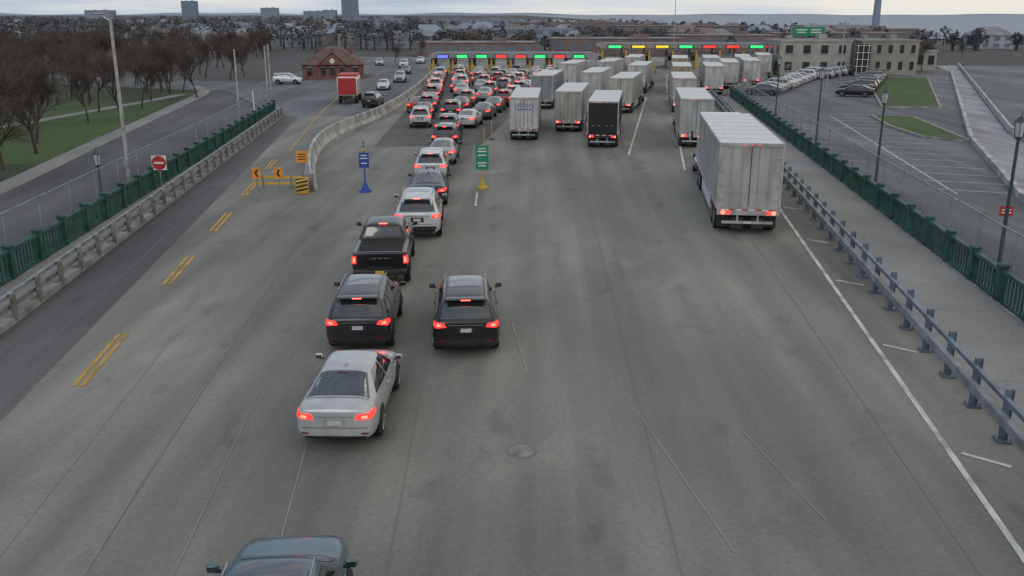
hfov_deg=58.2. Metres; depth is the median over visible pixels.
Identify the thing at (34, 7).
sky
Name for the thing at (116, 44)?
bare tree
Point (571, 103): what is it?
semi truck
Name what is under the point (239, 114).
light pole
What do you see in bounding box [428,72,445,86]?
pickup truck
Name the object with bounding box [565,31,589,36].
house
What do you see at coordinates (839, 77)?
light pole
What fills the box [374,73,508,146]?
queue lane asphalt
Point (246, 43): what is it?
bare tree
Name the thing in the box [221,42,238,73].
bare tree
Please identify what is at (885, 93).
street lamp
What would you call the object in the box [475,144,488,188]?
green lane sign
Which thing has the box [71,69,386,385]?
yellow road markings
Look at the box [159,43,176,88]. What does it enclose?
bare tree
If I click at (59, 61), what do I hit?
bare tree
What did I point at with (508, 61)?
inspection booth
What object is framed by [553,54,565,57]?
lane signal sign
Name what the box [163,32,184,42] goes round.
bare tree
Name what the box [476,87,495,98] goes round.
car
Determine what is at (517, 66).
suv car
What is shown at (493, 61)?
inspection booth
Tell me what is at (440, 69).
suv car
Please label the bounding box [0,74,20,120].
bare tree
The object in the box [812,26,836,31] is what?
house
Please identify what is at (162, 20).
house
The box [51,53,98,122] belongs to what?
bare tree
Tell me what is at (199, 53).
bare tree
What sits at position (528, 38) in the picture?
bare tree
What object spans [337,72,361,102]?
box truck
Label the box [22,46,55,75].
bare tree
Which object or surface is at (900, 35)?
warehouse
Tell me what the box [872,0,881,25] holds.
chimney
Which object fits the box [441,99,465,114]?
suv car
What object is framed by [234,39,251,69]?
bare tree
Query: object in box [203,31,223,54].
bare tree
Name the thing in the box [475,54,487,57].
lane signal sign
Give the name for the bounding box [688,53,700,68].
inspection booth
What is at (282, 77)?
suv car
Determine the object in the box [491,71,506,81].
suv car
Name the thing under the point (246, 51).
bare tree
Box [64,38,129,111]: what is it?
bare tree
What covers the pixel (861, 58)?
glass entrance
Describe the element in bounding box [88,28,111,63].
bare tree
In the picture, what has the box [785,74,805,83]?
car
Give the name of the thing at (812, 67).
suv car
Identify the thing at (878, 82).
suv car
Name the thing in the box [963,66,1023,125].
road asphalt
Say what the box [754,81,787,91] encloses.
car
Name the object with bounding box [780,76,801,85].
car
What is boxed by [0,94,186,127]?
park path
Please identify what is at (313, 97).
street asphalt
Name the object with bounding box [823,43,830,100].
light pole
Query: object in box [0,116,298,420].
lane asphalt
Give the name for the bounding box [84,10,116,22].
city tower
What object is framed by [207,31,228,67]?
bare tree
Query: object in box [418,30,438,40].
house
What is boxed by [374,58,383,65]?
car
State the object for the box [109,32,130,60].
bare tree
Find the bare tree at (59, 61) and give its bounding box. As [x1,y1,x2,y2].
[53,41,87,98]
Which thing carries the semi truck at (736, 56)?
on the concrete plaza
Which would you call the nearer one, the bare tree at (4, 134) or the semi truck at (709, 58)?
the bare tree at (4, 134)
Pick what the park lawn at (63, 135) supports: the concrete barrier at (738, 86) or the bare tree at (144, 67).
the bare tree at (144, 67)
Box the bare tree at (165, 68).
[158,51,171,88]
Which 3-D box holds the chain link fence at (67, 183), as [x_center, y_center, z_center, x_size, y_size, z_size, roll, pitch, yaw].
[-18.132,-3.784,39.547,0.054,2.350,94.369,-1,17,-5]
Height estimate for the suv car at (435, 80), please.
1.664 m
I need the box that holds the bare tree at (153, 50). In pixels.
[142,38,169,82]
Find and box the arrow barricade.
[251,167,302,188]
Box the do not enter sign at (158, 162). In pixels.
[151,154,166,186]
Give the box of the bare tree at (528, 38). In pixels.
[524,33,535,40]
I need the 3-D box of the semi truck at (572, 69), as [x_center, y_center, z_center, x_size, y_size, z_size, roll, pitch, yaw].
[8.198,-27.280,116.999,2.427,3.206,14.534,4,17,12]
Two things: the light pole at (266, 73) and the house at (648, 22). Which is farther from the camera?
the house at (648, 22)
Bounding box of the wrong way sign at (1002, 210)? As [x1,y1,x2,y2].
[999,206,1013,215]
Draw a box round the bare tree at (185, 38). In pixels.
[179,32,192,43]
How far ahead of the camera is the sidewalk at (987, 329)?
30.51 m
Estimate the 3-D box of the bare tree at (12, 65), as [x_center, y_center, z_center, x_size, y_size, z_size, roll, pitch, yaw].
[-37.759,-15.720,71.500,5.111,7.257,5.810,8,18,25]
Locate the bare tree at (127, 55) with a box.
[111,41,143,84]
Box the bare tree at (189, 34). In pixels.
[180,28,195,48]
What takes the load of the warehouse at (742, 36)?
on the ground at (289, 59)
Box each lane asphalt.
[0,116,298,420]
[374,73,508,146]
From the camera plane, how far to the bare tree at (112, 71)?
80.31 m
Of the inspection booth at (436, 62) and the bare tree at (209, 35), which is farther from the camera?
the bare tree at (209, 35)
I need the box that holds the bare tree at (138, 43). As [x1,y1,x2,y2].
[130,35,147,47]
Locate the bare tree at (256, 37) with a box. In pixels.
[247,32,261,57]
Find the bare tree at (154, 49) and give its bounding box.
[129,38,166,94]
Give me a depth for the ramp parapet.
89.14 m
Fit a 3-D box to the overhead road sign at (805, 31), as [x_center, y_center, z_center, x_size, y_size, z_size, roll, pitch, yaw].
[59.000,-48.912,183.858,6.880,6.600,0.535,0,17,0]
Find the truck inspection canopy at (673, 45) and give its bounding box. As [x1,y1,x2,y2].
[596,42,764,66]
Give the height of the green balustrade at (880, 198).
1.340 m
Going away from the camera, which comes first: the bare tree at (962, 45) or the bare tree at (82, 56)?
the bare tree at (82, 56)
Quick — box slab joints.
[0,145,980,575]
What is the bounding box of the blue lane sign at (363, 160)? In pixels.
[359,141,371,192]
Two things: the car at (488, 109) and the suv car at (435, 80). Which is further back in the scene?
the suv car at (435, 80)
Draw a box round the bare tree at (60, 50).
[43,41,70,65]
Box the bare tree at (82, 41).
[46,37,103,92]
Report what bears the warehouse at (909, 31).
on the ground at (289, 59)
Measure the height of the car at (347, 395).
1.430 m
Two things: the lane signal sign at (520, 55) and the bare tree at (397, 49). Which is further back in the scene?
the bare tree at (397, 49)
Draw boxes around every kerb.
[0,114,283,334]
[870,77,969,141]
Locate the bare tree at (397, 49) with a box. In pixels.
[390,40,403,62]
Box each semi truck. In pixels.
[509,87,542,138]
[531,69,567,107]
[554,82,591,130]
[558,60,589,82]
[580,67,611,97]
[587,90,624,145]
[596,58,626,75]
[609,72,645,112]
[624,54,644,71]
[627,61,655,92]
[668,72,696,111]
[670,62,691,73]
[671,55,687,71]
[671,87,714,145]
[691,112,785,228]
[699,62,724,93]
[700,55,719,72]
[718,58,739,87]
[734,54,750,60]
[739,57,760,84]
[754,52,771,76]
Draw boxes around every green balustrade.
[0,100,276,288]
[729,86,1023,323]
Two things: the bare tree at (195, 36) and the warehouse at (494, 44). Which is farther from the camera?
the warehouse at (494, 44)
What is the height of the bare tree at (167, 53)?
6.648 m
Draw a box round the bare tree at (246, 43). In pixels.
[233,34,255,64]
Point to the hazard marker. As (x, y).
(302, 185)
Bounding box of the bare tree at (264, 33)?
[252,29,269,48]
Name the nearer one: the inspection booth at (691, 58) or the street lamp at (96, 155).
the street lamp at (96, 155)
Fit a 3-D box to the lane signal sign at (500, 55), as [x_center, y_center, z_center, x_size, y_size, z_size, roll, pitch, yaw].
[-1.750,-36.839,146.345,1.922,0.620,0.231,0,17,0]
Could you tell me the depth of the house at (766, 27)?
323.15 m
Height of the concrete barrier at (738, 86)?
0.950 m
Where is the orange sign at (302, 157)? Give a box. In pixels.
[295,151,307,176]
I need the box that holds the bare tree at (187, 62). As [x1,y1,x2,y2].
[167,38,208,96]
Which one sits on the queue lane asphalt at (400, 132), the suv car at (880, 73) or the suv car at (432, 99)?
the suv car at (432, 99)
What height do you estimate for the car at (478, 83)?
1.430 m
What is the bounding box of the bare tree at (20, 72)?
[7,58,35,100]
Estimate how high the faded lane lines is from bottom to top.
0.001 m
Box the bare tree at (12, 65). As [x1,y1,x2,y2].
[0,40,55,132]
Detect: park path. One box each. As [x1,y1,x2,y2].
[0,86,209,194]
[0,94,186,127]
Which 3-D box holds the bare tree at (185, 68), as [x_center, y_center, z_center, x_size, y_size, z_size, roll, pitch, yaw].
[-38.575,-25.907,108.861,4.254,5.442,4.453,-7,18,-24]
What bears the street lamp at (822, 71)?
on the parking lot asphalt at (803, 99)
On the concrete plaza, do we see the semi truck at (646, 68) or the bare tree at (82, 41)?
the semi truck at (646, 68)
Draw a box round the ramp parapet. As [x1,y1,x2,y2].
[957,62,1023,141]
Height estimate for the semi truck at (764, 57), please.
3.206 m
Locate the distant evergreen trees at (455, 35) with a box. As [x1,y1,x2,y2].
[1,18,760,52]
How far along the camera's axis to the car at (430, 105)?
80.77 m
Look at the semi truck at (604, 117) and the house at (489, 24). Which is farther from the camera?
the house at (489, 24)
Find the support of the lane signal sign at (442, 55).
attached to the car inspection canopy at (530, 54)
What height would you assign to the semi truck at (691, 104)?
3.324 m
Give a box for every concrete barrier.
[304,67,435,190]
[727,68,773,95]
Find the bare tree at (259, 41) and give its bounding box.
[254,31,274,57]
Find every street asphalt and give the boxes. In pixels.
[1,75,255,91]
[228,58,448,115]
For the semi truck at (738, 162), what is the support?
on the concrete plaza
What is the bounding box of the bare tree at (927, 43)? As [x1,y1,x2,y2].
[920,38,933,49]
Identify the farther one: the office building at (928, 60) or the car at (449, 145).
the office building at (928, 60)
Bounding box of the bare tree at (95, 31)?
[88,28,104,49]
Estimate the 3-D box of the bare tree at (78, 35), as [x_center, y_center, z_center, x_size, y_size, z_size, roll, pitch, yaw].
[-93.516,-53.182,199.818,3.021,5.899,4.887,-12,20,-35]
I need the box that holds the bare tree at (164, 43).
[154,35,176,70]
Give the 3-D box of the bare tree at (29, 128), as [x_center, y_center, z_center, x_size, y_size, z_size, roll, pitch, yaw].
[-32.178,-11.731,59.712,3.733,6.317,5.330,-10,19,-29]
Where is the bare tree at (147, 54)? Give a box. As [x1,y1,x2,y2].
[143,42,159,86]
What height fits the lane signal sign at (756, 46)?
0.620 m
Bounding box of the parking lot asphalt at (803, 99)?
[742,69,1023,311]
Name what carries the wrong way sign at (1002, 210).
attached to the street lamp at (1019, 129)
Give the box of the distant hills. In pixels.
[0,13,1023,14]
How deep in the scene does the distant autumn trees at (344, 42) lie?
256.83 m
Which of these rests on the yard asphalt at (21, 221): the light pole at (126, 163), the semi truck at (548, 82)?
the light pole at (126, 163)
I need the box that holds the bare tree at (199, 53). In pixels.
[189,39,211,73]
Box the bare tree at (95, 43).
[84,36,100,52]
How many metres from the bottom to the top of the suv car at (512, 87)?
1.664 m
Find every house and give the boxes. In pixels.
[132,26,174,43]
[158,19,174,24]
[180,31,223,52]
[189,26,218,33]
[223,31,247,48]
[284,23,296,31]
[285,26,322,46]
[299,44,366,79]
[314,21,328,32]
[324,23,348,41]
[326,26,351,43]
[410,24,445,39]
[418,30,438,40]
[445,24,458,29]
[457,22,472,27]
[471,22,493,27]
[555,24,577,30]
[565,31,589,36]
[642,21,655,24]
[656,20,667,24]
[666,25,694,33]
[683,22,698,24]
[686,28,719,33]
[714,29,732,33]
[747,25,777,33]
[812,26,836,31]
[962,27,1013,48]
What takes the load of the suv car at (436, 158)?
on the concrete plaza
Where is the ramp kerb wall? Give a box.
[950,70,1023,202]
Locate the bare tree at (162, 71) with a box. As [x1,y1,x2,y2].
[145,54,165,91]
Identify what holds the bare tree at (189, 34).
on the ground at (289, 59)
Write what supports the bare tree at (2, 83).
on the park lawn at (129, 94)
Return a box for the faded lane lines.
[0,323,825,575]
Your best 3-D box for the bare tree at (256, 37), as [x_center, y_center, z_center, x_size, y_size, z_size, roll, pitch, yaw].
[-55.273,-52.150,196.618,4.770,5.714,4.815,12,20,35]
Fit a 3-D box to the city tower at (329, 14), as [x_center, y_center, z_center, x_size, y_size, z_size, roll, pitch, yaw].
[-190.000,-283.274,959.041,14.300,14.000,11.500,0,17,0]
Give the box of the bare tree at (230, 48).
[215,35,247,79]
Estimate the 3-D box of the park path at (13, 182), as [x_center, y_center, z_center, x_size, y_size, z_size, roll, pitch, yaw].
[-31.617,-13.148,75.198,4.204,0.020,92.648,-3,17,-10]
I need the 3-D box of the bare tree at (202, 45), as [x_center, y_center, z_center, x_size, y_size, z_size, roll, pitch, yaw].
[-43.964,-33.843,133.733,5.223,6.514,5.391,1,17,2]
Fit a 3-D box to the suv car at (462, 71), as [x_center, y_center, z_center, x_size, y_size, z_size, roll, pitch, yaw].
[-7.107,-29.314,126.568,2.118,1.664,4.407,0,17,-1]
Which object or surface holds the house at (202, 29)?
on the ground at (289, 59)
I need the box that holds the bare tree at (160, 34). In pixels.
[149,28,166,45]
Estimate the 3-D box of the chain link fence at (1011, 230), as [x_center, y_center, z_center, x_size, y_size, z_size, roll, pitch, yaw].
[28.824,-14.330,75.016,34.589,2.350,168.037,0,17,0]
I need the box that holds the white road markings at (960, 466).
[252,84,1023,562]
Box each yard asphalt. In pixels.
[0,89,261,280]
[0,92,227,204]
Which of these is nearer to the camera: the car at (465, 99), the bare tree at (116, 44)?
the car at (465, 99)
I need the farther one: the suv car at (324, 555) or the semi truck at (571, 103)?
the semi truck at (571, 103)
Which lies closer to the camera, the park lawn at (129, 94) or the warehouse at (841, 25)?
the park lawn at (129, 94)
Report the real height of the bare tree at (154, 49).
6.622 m
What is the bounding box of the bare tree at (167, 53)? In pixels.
[149,38,187,93]
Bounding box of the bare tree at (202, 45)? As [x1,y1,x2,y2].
[191,34,223,77]
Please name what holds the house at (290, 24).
on the ground at (289, 59)
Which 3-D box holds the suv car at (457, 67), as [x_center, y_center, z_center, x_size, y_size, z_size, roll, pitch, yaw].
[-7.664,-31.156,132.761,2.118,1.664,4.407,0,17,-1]
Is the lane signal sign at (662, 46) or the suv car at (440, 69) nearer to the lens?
the suv car at (440, 69)
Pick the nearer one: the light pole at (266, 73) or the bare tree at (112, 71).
the bare tree at (112, 71)
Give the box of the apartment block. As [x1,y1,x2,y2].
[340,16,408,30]
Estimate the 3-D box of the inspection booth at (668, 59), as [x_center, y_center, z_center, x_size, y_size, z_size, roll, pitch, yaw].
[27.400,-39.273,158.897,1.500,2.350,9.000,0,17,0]
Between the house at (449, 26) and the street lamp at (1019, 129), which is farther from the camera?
the house at (449, 26)
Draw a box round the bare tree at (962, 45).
[956,39,965,54]
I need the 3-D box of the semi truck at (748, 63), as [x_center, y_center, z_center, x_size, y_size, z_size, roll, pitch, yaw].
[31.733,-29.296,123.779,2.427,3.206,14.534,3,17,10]
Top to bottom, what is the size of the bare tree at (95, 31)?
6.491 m
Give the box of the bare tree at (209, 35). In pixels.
[205,33,230,67]
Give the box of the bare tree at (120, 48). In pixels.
[117,39,131,51]
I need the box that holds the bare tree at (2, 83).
[0,51,29,170]
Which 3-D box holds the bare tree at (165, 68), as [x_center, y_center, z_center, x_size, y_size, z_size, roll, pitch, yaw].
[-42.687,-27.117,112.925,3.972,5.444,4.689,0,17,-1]
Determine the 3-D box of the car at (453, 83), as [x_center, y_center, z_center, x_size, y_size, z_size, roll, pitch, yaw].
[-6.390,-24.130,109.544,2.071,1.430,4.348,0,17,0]
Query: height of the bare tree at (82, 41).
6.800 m
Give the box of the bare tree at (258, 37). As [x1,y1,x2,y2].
[249,31,268,55]
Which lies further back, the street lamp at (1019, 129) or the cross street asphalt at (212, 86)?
the cross street asphalt at (212, 86)
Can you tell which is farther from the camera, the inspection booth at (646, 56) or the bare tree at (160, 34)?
the bare tree at (160, 34)
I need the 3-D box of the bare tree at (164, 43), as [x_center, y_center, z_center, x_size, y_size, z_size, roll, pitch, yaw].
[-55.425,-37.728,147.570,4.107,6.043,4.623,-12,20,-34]
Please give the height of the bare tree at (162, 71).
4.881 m
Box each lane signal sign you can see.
[436,54,448,57]
[456,54,467,57]
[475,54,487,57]
[495,54,506,57]
[514,54,526,57]
[534,54,545,57]
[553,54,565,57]
[573,54,584,57]
[607,45,621,48]
[631,45,645,48]
[655,45,669,48]
[678,45,692,48]
[702,45,716,48]
[726,45,740,48]
[749,45,763,48]
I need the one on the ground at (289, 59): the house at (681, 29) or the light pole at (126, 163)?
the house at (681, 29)
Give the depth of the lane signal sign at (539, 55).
146.22 m
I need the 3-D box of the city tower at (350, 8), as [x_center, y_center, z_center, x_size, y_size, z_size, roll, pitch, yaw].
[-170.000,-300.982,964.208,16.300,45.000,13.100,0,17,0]
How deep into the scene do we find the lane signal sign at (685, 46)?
155.52 m
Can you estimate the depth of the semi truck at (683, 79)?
85.18 m
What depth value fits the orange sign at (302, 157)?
48.34 m
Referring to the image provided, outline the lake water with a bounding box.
[525,15,1023,38]
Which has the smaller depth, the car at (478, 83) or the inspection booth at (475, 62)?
the car at (478, 83)
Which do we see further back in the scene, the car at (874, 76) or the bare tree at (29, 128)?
the car at (874, 76)
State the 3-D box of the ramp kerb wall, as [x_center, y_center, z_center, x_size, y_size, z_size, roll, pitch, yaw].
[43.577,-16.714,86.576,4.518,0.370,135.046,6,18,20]
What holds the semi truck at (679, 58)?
on the concrete plaza
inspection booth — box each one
[427,58,438,72]
[449,58,457,72]
[466,58,476,72]
[488,58,495,68]
[507,58,514,68]
[526,58,533,68]
[545,58,552,66]
[594,53,604,66]
[619,53,627,57]
[642,53,653,68]
[662,53,671,68]
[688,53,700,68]
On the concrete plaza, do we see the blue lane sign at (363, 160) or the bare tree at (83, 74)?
the blue lane sign at (363, 160)
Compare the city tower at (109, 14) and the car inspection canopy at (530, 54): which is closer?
the car inspection canopy at (530, 54)
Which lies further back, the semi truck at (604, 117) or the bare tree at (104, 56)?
the bare tree at (104, 56)
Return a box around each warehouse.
[163,22,284,41]
[337,30,422,47]
[414,38,535,56]
[434,18,520,27]
[450,26,573,41]
[512,20,636,32]
[549,34,684,54]
[612,23,746,36]
[664,31,779,51]
[761,29,907,38]
[792,23,872,31]
[828,26,919,38]
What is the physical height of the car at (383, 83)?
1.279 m
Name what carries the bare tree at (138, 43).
on the ground at (289, 59)
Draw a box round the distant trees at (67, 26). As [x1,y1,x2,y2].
[0,15,1023,50]
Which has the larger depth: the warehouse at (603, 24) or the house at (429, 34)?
the warehouse at (603, 24)
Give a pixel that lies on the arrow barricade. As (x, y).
(256, 173)
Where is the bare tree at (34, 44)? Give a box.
[21,34,59,73]
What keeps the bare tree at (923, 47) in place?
on the parking lot asphalt at (803, 99)
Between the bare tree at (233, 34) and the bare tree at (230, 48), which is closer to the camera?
the bare tree at (230, 48)
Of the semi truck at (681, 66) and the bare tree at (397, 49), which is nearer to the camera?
the semi truck at (681, 66)
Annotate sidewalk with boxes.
[0,115,277,318]
[720,96,1023,432]
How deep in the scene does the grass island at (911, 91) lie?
107.00 m
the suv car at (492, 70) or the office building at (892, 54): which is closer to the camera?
the suv car at (492, 70)
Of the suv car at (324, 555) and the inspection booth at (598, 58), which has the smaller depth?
the suv car at (324, 555)
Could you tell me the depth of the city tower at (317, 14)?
970.03 m
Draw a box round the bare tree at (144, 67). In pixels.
[124,45,165,107]
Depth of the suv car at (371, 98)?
90.17 m
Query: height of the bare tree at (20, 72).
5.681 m
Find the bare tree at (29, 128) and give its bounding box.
[0,61,39,153]
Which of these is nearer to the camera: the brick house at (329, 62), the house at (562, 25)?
the brick house at (329, 62)
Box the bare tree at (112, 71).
[77,49,136,114]
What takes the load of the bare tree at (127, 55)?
on the park lawn at (129, 94)
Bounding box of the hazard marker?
[295,177,308,193]
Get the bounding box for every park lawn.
[0,83,197,181]
[0,102,167,164]
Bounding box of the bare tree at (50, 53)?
[40,44,61,77]
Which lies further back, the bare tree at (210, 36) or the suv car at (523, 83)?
the bare tree at (210, 36)
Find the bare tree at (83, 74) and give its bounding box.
[63,50,107,104]
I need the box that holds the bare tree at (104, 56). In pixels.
[94,46,109,74]
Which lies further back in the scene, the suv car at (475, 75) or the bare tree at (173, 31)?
the bare tree at (173, 31)
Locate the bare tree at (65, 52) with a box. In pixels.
[56,41,94,100]
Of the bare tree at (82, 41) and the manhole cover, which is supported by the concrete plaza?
the manhole cover
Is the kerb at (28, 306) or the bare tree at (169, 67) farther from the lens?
the bare tree at (169, 67)
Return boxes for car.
[206,535,357,575]
[272,72,303,84]
[297,349,401,440]
[326,273,405,345]
[361,91,383,106]
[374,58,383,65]
[376,79,390,89]
[393,70,406,82]
[394,186,446,234]
[399,59,408,67]
[400,65,411,73]
[407,96,419,112]
[408,169,450,203]
[409,106,433,126]
[413,102,435,118]
[414,146,451,179]
[415,56,424,63]
[418,94,439,111]
[421,92,440,103]
[423,84,442,98]
[426,77,443,87]
[426,83,443,94]
[428,137,460,162]
[429,274,501,348]
[431,122,463,146]
[433,67,447,78]
[435,112,463,132]
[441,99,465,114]
[450,80,466,91]
[451,73,461,81]
[452,66,465,76]
[453,69,467,74]
[453,83,471,95]
[454,74,470,86]
[454,96,472,108]
[458,88,478,105]
[458,109,482,127]
[470,68,484,76]
[471,71,484,84]
[473,79,485,90]
[473,102,496,118]
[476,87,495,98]
[477,74,493,80]
[482,81,500,93]
[485,96,506,112]
[489,66,500,76]
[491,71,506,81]
[495,89,512,104]
[497,69,510,74]
[497,77,514,88]
[505,74,519,82]
[506,84,520,90]
[508,68,517,73]
[511,64,524,69]
[512,80,530,86]
[514,72,526,80]
[517,69,531,76]
[528,68,538,72]
[744,83,781,95]
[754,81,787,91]
[756,77,792,89]
[779,73,810,81]
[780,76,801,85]
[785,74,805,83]
[787,68,818,78]
[790,79,797,87]
[795,72,814,80]
[806,66,820,68]
[816,67,835,78]
[827,66,842,76]
[834,65,848,75]
[835,84,874,96]
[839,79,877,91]
[844,77,880,87]
[851,74,883,82]
[853,70,886,80]
[856,68,887,78]
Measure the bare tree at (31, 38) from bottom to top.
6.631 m
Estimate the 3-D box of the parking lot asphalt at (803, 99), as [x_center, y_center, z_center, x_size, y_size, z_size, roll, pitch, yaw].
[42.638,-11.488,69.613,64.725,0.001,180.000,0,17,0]
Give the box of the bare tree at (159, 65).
[126,48,174,100]
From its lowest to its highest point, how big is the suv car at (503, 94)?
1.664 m
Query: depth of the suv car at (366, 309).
24.65 m
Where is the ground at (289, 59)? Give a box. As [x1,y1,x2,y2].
[0,15,1023,141]
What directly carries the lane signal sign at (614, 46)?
attached to the truck inspection canopy at (673, 45)
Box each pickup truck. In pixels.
[352,215,417,279]
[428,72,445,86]
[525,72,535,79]
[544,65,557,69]
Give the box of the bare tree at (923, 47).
[915,39,932,71]
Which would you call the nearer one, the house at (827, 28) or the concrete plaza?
the concrete plaza
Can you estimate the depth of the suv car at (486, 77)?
113.61 m
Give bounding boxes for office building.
[764,34,853,74]
[841,34,921,74]
[917,46,938,69]
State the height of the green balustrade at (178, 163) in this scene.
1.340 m
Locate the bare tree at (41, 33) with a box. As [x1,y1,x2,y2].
[33,30,52,36]
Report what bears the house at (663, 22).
on the ground at (289, 59)
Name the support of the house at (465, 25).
on the ground at (289, 59)
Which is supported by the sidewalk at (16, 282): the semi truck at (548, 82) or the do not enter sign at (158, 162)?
the do not enter sign at (158, 162)
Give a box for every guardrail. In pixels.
[0,106,282,319]
[708,87,1023,451]
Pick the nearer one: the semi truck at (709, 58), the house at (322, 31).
the semi truck at (709, 58)
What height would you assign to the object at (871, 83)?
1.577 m
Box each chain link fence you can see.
[0,88,270,249]
[734,59,1023,294]
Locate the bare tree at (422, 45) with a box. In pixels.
[418,37,427,55]
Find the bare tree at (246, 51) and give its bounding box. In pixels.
[233,40,253,76]
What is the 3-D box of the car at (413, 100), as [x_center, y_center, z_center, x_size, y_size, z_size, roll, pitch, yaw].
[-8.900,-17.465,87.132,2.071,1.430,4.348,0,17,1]
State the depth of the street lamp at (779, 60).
80.18 m
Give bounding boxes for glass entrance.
[851,44,871,75]
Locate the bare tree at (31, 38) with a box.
[21,32,48,55]
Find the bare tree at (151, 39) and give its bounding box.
[146,36,158,44]
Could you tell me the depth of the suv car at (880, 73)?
123.55 m
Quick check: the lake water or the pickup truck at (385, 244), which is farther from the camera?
the lake water
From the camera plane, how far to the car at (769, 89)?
104.11 m
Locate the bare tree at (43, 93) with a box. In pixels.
[8,53,71,142]
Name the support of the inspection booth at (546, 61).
on the concrete plaza
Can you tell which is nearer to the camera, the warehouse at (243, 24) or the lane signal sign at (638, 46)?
the lane signal sign at (638, 46)
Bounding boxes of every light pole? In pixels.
[93,13,132,191]
[233,49,241,117]
[263,45,269,99]
[267,45,271,91]
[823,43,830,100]
[838,18,854,78]
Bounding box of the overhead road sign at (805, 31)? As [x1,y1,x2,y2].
[791,26,825,35]
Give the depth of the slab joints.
21.57 m
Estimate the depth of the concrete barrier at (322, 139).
72.70 m
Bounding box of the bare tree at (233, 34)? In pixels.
[224,29,239,41]
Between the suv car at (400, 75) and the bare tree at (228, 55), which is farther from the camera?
the bare tree at (228, 55)
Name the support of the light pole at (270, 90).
on the street asphalt at (313, 97)
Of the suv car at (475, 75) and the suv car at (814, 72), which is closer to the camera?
the suv car at (475, 75)
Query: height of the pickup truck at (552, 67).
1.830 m
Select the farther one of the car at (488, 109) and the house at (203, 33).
the house at (203, 33)
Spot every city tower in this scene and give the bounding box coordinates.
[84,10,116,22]
[181,0,198,18]
[260,7,279,23]
[303,10,321,19]
[322,9,337,18]
[341,0,358,17]
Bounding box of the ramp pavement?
[937,66,1023,189]
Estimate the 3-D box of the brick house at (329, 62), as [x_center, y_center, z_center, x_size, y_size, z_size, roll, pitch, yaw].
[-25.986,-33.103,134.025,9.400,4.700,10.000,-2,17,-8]
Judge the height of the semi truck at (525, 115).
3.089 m
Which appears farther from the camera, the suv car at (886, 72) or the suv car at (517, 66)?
the suv car at (517, 66)
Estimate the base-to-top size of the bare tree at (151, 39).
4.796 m
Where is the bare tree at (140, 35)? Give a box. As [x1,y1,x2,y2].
[129,29,144,42]
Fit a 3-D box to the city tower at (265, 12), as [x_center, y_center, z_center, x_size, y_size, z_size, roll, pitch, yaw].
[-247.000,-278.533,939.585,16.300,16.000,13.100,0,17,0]
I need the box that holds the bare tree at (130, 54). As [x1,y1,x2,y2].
[116,42,143,84]
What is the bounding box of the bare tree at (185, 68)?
[168,48,199,91]
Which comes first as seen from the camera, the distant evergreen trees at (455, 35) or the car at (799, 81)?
the car at (799, 81)
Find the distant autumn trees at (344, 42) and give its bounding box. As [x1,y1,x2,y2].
[6,18,683,50]
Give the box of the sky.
[0,0,1023,14]
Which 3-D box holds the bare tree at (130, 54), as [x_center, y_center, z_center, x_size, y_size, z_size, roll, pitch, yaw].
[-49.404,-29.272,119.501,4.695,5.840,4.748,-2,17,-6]
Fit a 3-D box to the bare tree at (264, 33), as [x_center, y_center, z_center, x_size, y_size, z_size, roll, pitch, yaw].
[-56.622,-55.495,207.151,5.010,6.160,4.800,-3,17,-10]
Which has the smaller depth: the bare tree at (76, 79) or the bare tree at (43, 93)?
the bare tree at (43, 93)
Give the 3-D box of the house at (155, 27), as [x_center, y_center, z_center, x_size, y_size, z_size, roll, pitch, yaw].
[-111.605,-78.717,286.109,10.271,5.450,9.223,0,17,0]
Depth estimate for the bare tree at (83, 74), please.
92.24 m
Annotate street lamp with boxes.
[91,147,102,214]
[774,56,781,115]
[814,68,825,141]
[874,87,889,182]
[993,112,1023,283]
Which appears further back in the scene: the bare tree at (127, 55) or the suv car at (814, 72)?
the suv car at (814, 72)
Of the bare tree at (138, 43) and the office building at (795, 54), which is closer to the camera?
the office building at (795, 54)
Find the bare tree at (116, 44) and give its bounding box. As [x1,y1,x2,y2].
[106,33,128,55]
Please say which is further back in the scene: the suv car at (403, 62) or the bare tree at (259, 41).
the bare tree at (259, 41)
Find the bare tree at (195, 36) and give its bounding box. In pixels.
[184,31,202,54]
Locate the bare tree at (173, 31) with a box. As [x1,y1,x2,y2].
[163,27,185,38]
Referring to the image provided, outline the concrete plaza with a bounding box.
[0,57,1023,575]
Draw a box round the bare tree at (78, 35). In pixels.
[75,30,86,49]
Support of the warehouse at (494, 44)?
on the ground at (289, 59)
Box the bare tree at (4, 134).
[0,90,47,146]
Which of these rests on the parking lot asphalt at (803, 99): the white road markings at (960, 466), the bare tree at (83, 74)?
the white road markings at (960, 466)
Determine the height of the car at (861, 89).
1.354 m
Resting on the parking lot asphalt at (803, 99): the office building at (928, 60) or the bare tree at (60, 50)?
the office building at (928, 60)
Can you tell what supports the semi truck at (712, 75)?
on the concrete plaza
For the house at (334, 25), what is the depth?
312.01 m
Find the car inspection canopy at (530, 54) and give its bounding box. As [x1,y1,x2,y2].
[430,51,596,70]
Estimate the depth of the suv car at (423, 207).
37.21 m
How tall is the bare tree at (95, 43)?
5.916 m
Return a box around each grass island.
[875,77,938,106]
[875,115,965,139]
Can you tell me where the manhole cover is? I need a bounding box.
[506,444,536,457]
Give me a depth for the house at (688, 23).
411.07 m

